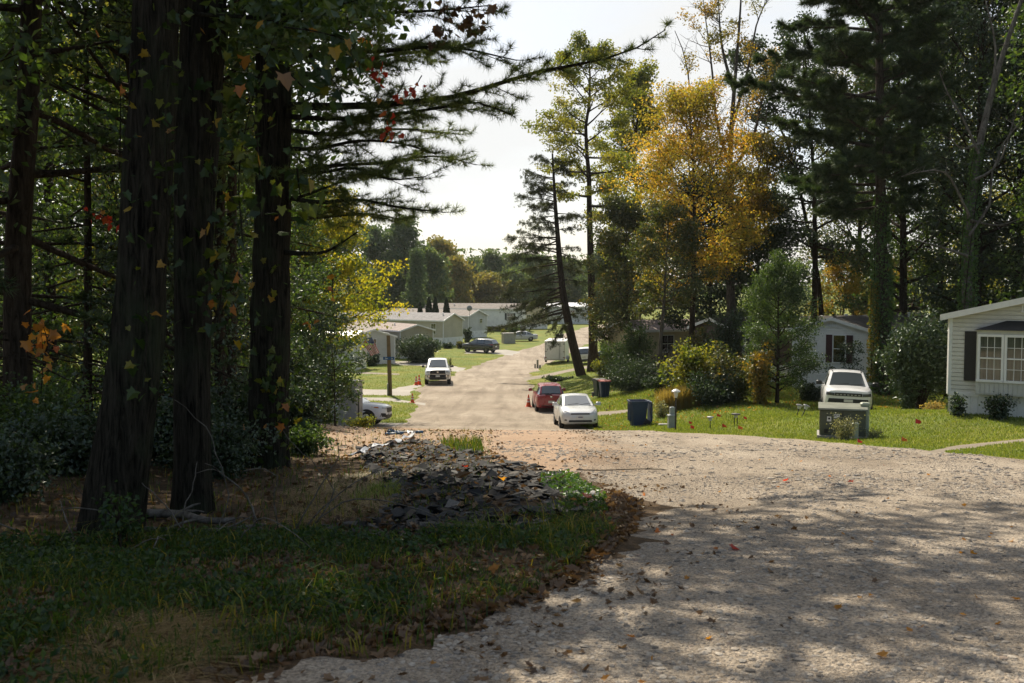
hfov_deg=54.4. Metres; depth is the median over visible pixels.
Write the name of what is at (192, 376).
forest tree
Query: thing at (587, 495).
fallen leaf
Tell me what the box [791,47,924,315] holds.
forest tree
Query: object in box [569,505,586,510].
roof shingle
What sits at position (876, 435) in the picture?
weed clump
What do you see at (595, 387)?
trash bin
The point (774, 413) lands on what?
lawn grass
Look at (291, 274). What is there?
forest tree
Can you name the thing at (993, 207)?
forest tree
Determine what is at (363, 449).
plastic strip
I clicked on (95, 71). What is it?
forest tree
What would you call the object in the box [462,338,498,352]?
dark suv car
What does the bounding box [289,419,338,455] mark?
bush
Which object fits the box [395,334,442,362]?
round bush
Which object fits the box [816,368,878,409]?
suv car
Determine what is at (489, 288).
tree
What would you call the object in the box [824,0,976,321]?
forest tree
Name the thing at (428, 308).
arborvitae
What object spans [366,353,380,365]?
bush
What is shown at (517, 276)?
tree
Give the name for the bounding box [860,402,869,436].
utility pedestal
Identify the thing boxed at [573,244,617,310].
tree
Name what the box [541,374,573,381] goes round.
shrub
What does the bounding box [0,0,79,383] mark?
forest tree
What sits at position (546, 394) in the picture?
hatchback car
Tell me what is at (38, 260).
forest tree
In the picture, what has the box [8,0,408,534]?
forest tree
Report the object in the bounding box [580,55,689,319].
maple tree
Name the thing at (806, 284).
woods
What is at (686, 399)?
tan grass
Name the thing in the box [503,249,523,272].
tree
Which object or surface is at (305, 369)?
bush
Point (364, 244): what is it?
tree
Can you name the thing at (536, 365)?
wooden post
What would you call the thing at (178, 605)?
undergrowth
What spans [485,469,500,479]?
roof shingle
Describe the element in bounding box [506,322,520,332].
yard shrub
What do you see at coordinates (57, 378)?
bush
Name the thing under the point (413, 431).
pipe
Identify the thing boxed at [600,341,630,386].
leafy shrub
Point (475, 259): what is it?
tree
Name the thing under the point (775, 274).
dogwood tree
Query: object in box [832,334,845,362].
window
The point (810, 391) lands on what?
hedge bush
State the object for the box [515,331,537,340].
sedan car
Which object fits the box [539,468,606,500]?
weeds
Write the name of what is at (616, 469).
fallen branch
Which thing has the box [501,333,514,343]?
utility box
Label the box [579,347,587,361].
white suv car
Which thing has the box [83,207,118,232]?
hanging vine
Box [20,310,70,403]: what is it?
climbing vine
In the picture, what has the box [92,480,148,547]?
weed plant
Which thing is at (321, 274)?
tree
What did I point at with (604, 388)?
trash bin
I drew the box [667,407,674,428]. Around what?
utility pedestal
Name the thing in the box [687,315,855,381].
mobile home
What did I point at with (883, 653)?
scattered leaves
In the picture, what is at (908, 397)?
rhododendron
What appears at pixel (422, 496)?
rock pile
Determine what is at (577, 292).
tree
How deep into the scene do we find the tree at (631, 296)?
213.02 m
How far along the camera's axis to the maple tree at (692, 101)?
60.54 m
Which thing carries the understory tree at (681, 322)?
on the lawn at (542, 334)
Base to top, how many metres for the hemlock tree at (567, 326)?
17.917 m
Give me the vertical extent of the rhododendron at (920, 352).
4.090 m
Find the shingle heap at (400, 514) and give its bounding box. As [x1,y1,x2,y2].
[311,438,588,537]
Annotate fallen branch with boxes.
[144,515,265,532]
[420,522,516,527]
[576,467,666,470]
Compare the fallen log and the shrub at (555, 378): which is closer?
the fallen log
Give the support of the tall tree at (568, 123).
on the lawn at (542, 334)
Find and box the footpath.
[355,366,1023,454]
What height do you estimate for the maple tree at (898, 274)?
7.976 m
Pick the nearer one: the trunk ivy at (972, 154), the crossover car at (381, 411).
the trunk ivy at (972, 154)
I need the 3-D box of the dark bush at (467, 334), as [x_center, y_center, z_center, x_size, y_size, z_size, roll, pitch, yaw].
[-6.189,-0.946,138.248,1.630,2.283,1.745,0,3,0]
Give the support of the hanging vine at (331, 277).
hanging from the forest tree at (122, 448)
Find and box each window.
[431,323,435,333]
[507,313,512,319]
[662,335,673,352]
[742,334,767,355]
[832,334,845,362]
[975,321,1023,396]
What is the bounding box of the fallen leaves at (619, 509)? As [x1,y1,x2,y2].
[167,487,737,682]
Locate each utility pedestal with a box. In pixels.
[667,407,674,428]
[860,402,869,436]
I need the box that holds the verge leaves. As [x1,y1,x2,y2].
[0,502,609,682]
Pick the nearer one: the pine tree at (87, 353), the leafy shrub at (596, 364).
the pine tree at (87, 353)
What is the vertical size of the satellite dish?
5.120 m
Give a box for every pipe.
[385,431,403,435]
[396,431,422,432]
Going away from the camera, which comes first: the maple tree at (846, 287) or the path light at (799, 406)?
the path light at (799, 406)
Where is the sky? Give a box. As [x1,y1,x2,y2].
[0,0,1023,284]
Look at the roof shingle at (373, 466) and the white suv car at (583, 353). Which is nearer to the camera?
the roof shingle at (373, 466)
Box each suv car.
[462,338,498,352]
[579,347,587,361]
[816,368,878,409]
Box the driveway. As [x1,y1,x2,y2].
[330,350,519,426]
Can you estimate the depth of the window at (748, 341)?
62.50 m
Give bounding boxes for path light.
[707,416,713,427]
[731,413,739,424]
[796,404,802,415]
[802,404,809,415]
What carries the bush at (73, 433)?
on the woodland ground at (632, 543)
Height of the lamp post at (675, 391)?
1.668 m
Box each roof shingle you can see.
[368,464,379,471]
[370,468,388,476]
[393,480,412,487]
[412,462,426,472]
[413,474,425,478]
[418,488,430,495]
[434,510,447,516]
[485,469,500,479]
[486,464,502,466]
[500,460,514,465]
[511,491,524,496]
[525,519,547,523]
[527,481,542,487]
[532,505,552,511]
[543,484,553,493]
[548,500,567,511]
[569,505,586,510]
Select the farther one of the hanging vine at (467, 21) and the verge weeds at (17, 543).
the hanging vine at (467, 21)
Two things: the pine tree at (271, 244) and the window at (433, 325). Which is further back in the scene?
the window at (433, 325)
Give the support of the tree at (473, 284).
on the lawn at (542, 334)
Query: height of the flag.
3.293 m
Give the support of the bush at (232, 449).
on the woodland ground at (632, 543)
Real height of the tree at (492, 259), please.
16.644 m
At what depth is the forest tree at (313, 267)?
49.66 m
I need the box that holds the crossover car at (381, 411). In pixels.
[326,392,391,424]
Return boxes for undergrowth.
[0,422,497,675]
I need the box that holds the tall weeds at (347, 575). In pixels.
[0,483,624,682]
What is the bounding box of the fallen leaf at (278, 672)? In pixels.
[272,666,284,677]
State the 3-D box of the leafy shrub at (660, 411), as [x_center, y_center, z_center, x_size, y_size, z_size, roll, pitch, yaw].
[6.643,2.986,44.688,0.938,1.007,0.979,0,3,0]
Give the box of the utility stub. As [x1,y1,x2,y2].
[852,423,858,438]
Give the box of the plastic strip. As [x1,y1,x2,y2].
[347,430,414,455]
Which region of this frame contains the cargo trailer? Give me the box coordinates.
[544,338,569,361]
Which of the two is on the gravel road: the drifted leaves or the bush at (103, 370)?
the drifted leaves
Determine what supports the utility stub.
on the lawn at (542, 334)
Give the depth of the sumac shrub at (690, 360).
46.91 m
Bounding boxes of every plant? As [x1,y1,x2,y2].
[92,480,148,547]
[342,412,377,427]
[919,399,945,409]
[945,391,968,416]
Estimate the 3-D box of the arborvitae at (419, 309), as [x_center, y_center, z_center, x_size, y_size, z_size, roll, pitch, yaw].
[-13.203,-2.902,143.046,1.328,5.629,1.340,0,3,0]
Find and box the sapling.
[297,298,366,425]
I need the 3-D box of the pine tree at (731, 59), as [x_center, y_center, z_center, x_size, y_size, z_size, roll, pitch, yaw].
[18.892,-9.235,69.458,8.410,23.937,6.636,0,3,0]
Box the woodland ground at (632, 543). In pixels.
[0,425,682,682]
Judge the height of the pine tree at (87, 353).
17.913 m
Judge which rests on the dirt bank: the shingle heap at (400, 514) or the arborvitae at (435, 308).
the shingle heap at (400, 514)
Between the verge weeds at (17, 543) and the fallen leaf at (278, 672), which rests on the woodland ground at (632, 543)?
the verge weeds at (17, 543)
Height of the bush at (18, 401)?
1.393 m
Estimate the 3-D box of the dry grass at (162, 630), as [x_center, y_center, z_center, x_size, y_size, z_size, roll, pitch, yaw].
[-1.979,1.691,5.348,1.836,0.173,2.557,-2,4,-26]
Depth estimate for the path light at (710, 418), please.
33.81 m
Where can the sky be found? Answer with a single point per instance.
(490, 214)
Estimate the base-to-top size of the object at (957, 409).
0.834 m
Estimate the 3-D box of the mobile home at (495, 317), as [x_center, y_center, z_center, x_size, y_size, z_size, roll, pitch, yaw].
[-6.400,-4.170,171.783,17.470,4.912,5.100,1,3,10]
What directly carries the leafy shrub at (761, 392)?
on the lawn at (542, 334)
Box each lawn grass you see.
[576,382,1023,458]
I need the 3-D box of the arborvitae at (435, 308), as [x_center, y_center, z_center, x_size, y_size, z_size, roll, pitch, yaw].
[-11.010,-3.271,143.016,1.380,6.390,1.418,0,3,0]
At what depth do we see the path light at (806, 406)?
33.24 m
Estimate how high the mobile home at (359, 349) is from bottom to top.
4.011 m
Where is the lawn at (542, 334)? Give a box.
[0,285,1023,459]
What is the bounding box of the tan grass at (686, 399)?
[651,382,704,412]
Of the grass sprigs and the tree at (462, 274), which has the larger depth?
the tree at (462, 274)
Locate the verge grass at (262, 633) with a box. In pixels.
[0,500,624,682]
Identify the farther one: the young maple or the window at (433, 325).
the window at (433, 325)
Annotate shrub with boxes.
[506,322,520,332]
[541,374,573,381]
[590,354,609,376]
[597,350,672,392]
[598,341,607,350]
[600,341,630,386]
[614,317,656,368]
[640,367,676,393]
[653,398,668,417]
[654,337,717,390]
[683,313,712,376]
[685,367,745,405]
[697,339,767,402]
[699,306,747,381]
[740,339,776,405]
[930,311,947,398]
[978,391,1019,420]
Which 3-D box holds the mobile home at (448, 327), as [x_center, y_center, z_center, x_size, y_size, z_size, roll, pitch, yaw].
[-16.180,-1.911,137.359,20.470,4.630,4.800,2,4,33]
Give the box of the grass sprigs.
[348,478,400,502]
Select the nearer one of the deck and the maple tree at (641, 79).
the deck
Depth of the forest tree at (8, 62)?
14.49 m
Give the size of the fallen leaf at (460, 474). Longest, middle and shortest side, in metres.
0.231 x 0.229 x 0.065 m
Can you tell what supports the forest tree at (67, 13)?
on the lawn at (542, 334)
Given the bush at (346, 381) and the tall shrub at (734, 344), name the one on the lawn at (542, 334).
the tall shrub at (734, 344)
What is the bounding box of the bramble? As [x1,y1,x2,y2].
[0,400,443,553]
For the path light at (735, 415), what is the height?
0.540 m
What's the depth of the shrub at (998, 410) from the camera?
28.50 m
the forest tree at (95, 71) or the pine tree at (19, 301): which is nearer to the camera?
the pine tree at (19, 301)
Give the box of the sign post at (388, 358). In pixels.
[383,332,393,395]
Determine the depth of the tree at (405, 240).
192.61 m
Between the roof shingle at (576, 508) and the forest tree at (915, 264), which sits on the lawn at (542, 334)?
the forest tree at (915, 264)
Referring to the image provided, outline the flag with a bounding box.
[364,337,378,355]
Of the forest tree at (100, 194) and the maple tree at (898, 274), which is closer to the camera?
the forest tree at (100, 194)
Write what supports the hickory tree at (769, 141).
on the lawn at (542, 334)
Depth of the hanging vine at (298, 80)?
9.26 m
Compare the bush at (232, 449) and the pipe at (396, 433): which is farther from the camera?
the pipe at (396, 433)
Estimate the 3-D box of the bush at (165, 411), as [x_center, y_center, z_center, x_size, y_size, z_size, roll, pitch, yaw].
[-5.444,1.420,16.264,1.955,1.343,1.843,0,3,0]
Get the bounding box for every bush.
[0,359,101,422]
[0,366,99,445]
[0,394,152,477]
[0,421,72,502]
[47,357,214,416]
[151,391,244,468]
[152,409,280,479]
[210,377,248,461]
[245,330,330,393]
[289,372,350,434]
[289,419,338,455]
[290,296,372,423]
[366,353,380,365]
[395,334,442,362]
[442,342,453,348]
[456,341,464,348]
[463,327,472,341]
[794,379,820,400]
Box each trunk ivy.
[868,192,896,394]
[947,142,986,397]
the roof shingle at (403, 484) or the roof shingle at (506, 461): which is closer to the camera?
the roof shingle at (403, 484)
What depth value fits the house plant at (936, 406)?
33.66 m
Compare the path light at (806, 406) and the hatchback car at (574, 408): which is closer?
the path light at (806, 406)
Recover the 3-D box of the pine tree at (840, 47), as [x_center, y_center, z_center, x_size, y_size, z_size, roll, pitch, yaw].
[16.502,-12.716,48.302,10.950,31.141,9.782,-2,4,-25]
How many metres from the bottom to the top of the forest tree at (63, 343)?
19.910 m
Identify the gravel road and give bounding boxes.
[235,324,1023,682]
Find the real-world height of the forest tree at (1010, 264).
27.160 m
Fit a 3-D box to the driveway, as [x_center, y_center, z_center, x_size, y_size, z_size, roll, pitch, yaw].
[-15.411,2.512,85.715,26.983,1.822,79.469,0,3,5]
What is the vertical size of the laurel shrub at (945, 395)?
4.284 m
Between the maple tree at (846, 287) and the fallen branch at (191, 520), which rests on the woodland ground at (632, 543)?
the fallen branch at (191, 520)
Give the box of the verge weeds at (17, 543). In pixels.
[0,493,611,682]
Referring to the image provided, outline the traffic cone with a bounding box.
[525,394,531,406]
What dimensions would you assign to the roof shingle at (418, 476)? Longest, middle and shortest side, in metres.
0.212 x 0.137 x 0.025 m
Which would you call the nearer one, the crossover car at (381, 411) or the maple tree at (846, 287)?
the crossover car at (381, 411)
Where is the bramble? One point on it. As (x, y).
(255, 517)
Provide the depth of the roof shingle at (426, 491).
11.90 m
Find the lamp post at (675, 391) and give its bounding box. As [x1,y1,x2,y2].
[671,389,679,428]
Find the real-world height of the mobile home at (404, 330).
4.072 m
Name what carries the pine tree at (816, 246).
on the lawn at (542, 334)
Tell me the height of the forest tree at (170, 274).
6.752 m
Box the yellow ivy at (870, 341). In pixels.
[866,279,880,382]
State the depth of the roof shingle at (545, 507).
10.68 m
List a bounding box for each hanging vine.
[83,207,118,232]
[256,11,364,235]
[302,37,371,330]
[366,56,426,143]
[427,0,497,50]
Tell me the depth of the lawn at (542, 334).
68.83 m
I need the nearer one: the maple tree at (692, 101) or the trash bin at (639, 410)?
the trash bin at (639, 410)
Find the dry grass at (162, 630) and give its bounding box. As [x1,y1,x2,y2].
[5,602,289,682]
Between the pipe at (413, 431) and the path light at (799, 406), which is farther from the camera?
the path light at (799, 406)
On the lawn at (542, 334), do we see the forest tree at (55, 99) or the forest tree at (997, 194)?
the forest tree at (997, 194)
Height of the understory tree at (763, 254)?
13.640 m
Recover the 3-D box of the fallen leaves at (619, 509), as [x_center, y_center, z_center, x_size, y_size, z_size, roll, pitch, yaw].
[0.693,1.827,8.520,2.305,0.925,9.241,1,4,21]
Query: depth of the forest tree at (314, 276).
37.49 m
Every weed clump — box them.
[829,412,860,439]
[860,426,886,437]
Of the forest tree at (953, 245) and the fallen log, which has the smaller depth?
the fallen log
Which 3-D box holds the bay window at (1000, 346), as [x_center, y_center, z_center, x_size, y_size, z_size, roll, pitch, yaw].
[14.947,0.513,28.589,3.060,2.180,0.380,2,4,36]
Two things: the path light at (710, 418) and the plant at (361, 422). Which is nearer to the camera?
the path light at (710, 418)
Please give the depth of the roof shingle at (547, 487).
12.23 m
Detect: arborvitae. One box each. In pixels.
[417,302,422,311]
[425,296,431,312]
[432,297,438,312]
[443,297,449,312]
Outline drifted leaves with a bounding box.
[3,429,879,682]
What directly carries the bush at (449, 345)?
on the lawn at (542, 334)
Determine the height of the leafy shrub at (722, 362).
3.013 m
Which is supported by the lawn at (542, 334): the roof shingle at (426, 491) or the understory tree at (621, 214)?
the understory tree at (621, 214)
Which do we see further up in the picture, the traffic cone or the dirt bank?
the traffic cone
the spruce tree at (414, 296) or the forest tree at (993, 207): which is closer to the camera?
the forest tree at (993, 207)
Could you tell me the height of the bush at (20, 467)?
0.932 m
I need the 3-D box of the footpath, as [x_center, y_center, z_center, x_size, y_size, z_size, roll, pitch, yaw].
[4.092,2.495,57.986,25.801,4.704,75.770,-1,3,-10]
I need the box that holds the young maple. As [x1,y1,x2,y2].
[620,198,724,374]
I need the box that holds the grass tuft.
[440,433,483,452]
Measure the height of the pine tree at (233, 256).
18.761 m
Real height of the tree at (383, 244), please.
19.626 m
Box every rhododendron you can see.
[868,304,947,408]
[897,372,921,408]
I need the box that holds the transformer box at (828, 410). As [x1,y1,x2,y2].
[817,402,867,438]
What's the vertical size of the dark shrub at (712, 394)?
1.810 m
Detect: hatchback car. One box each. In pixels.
[528,382,565,410]
[552,393,600,427]
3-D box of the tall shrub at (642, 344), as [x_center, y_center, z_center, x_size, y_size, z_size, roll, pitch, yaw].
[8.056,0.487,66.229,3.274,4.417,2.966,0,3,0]
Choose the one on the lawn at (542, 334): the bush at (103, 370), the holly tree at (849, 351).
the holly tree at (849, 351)
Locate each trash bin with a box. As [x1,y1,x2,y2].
[591,378,606,396]
[598,380,610,396]
[627,399,652,425]
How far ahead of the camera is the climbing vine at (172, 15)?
9.25 m
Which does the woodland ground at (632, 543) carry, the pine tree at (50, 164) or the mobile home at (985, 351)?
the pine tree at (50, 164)
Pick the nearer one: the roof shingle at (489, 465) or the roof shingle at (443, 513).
the roof shingle at (443, 513)
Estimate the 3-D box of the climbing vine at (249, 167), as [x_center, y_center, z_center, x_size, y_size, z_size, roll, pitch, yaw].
[-2.836,-1.709,10.242,1.938,3.743,1.062,3,5,43]
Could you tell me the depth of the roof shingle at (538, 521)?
9.82 m
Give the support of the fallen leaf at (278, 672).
on the gravel road
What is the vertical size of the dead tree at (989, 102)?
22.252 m
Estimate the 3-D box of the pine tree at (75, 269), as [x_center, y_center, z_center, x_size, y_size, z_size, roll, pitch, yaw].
[-10.973,-7.337,32.773,8.305,20.776,8.229,0,3,0]
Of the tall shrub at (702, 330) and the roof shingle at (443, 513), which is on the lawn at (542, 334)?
the tall shrub at (702, 330)
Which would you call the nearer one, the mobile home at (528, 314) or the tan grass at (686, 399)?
the tan grass at (686, 399)
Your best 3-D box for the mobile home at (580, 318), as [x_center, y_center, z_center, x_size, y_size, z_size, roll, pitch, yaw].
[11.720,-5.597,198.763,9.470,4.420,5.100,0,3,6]
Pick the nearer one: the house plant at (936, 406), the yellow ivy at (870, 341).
the house plant at (936, 406)
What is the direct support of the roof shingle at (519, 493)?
on the shingle heap at (400, 514)
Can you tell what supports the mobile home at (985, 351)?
on the lawn at (542, 334)
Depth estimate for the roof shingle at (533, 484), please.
12.64 m
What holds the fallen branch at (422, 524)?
on the shingle heap at (400, 514)
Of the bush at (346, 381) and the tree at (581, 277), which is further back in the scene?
the tree at (581, 277)
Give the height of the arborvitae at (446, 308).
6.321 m
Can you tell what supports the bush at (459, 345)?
on the lawn at (542, 334)
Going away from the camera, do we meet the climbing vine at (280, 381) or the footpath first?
the climbing vine at (280, 381)
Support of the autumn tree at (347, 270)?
on the lawn at (542, 334)
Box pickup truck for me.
[422,358,453,383]
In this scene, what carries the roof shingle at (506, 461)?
on the shingle heap at (400, 514)
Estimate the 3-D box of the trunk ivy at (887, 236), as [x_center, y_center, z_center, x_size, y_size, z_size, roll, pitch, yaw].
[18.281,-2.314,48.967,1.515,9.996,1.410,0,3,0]
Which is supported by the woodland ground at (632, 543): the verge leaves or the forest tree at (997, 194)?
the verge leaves
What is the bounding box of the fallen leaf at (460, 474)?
[454,470,471,477]
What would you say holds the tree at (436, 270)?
on the lawn at (542, 334)
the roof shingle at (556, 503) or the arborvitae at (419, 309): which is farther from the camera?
the arborvitae at (419, 309)
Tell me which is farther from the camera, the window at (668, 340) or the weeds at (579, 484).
the window at (668, 340)
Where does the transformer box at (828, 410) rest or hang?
on the lawn at (542, 334)
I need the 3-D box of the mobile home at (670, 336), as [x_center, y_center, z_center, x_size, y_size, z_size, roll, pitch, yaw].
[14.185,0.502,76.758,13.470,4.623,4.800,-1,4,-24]
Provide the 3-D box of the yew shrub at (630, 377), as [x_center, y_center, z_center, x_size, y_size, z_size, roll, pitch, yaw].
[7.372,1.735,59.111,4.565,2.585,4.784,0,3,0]
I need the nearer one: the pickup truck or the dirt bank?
the dirt bank
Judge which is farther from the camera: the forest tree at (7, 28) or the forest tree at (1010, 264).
the forest tree at (1010, 264)
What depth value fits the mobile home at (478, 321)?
150.00 m
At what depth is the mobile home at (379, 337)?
104.06 m
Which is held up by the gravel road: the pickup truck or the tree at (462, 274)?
the pickup truck
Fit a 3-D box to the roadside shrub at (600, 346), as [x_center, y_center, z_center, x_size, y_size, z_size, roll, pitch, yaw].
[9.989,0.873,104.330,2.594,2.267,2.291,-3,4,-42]
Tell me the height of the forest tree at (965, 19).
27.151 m
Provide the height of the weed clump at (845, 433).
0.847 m
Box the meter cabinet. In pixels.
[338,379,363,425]
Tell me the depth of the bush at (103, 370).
25.59 m
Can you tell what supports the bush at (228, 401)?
on the woodland ground at (632, 543)
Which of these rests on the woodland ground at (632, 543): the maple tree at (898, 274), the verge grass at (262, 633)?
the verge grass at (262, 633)
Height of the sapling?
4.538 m
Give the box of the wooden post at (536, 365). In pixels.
[534,360,540,367]
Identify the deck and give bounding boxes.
[649,347,680,375]
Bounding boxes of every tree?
[0,0,78,233]
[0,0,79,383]
[0,0,123,409]
[0,0,231,425]
[0,0,248,427]
[0,0,344,209]
[0,2,124,379]
[0,14,120,385]
[0,86,245,413]
[0,96,98,384]
[1,2,127,377]
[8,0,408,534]
[10,3,121,372]
[13,0,410,410]
[37,25,311,382]
[54,66,126,360]
[60,161,321,409]
[68,30,314,407]
[81,0,674,468]
[111,7,353,392]
[169,0,431,514]
[173,141,321,392]
[211,121,348,365]
[237,179,360,378]
[247,183,412,351]
[290,226,340,319]
[322,219,379,310]
[350,224,406,311]
[380,214,432,307]
[397,241,454,302]
[399,247,432,308]
[426,234,459,298]
[440,254,476,302]
[465,255,481,274]
[468,272,476,297]
[470,270,511,302]
[473,248,508,273]
[485,153,592,375]
[497,265,537,302]
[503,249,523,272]
[518,253,558,307]
[520,29,647,372]
[547,256,586,302]
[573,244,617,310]
[574,192,685,345]
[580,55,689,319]
[599,75,780,344]
[614,259,661,319]
[651,157,772,331]
[661,0,803,316]
[701,183,823,318]
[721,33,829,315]
[722,0,964,394]
[737,248,830,402]
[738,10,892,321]
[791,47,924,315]
[805,245,875,315]
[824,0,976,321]
[825,340,870,377]
[859,0,1021,314]
[864,265,930,313]
[898,0,1023,325]
[901,0,1023,309]
[906,0,1015,310]
[920,0,1023,305]
[951,1,1023,303]
[964,0,1023,299]
[976,0,1023,303]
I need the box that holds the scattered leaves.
[430,444,1019,682]
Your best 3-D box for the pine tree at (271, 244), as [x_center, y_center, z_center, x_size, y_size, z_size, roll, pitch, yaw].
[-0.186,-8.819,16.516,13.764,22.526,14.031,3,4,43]
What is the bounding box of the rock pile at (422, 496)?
[332,438,592,532]
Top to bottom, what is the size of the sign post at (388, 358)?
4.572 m
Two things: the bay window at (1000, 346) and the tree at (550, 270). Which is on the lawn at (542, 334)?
the tree at (550, 270)
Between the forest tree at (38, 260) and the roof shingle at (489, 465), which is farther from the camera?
the forest tree at (38, 260)
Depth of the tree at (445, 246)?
212.39 m
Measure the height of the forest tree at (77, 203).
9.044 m
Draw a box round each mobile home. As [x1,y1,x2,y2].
[301,330,368,370]
[337,311,464,344]
[343,320,435,358]
[347,324,397,363]
[385,308,488,337]
[423,303,525,330]
[526,305,547,328]
[546,302,588,323]
[606,319,698,374]
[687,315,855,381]
[787,311,946,388]
[940,297,1023,417]
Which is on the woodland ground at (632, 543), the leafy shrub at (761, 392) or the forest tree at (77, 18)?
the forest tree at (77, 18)
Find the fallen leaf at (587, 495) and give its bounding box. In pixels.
[583,493,591,497]
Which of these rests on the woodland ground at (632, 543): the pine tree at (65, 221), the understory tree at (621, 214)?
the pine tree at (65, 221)
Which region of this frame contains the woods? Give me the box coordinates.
[3,246,1014,306]
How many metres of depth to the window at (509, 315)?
168.33 m
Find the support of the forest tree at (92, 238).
on the lawn at (542, 334)
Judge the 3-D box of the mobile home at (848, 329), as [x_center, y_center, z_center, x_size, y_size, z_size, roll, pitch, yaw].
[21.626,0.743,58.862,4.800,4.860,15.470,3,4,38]
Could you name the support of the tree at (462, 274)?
on the lawn at (542, 334)
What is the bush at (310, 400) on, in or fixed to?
on the woodland ground at (632, 543)
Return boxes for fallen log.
[147,503,235,523]
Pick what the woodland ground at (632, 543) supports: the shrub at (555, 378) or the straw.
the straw
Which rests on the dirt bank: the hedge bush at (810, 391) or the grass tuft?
the grass tuft
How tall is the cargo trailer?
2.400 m
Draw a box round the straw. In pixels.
[261,469,411,526]
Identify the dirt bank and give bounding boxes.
[317,423,582,472]
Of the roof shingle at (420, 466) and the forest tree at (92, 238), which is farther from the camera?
the forest tree at (92, 238)
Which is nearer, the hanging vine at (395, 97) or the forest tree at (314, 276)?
the hanging vine at (395, 97)
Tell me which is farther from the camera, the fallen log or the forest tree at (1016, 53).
the forest tree at (1016, 53)
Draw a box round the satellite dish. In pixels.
[467,305,471,329]
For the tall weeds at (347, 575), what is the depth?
6.84 m
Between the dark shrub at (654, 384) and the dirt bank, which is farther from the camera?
the dark shrub at (654, 384)
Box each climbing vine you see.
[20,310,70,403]
[92,0,212,400]
[173,3,314,356]
[237,258,307,463]

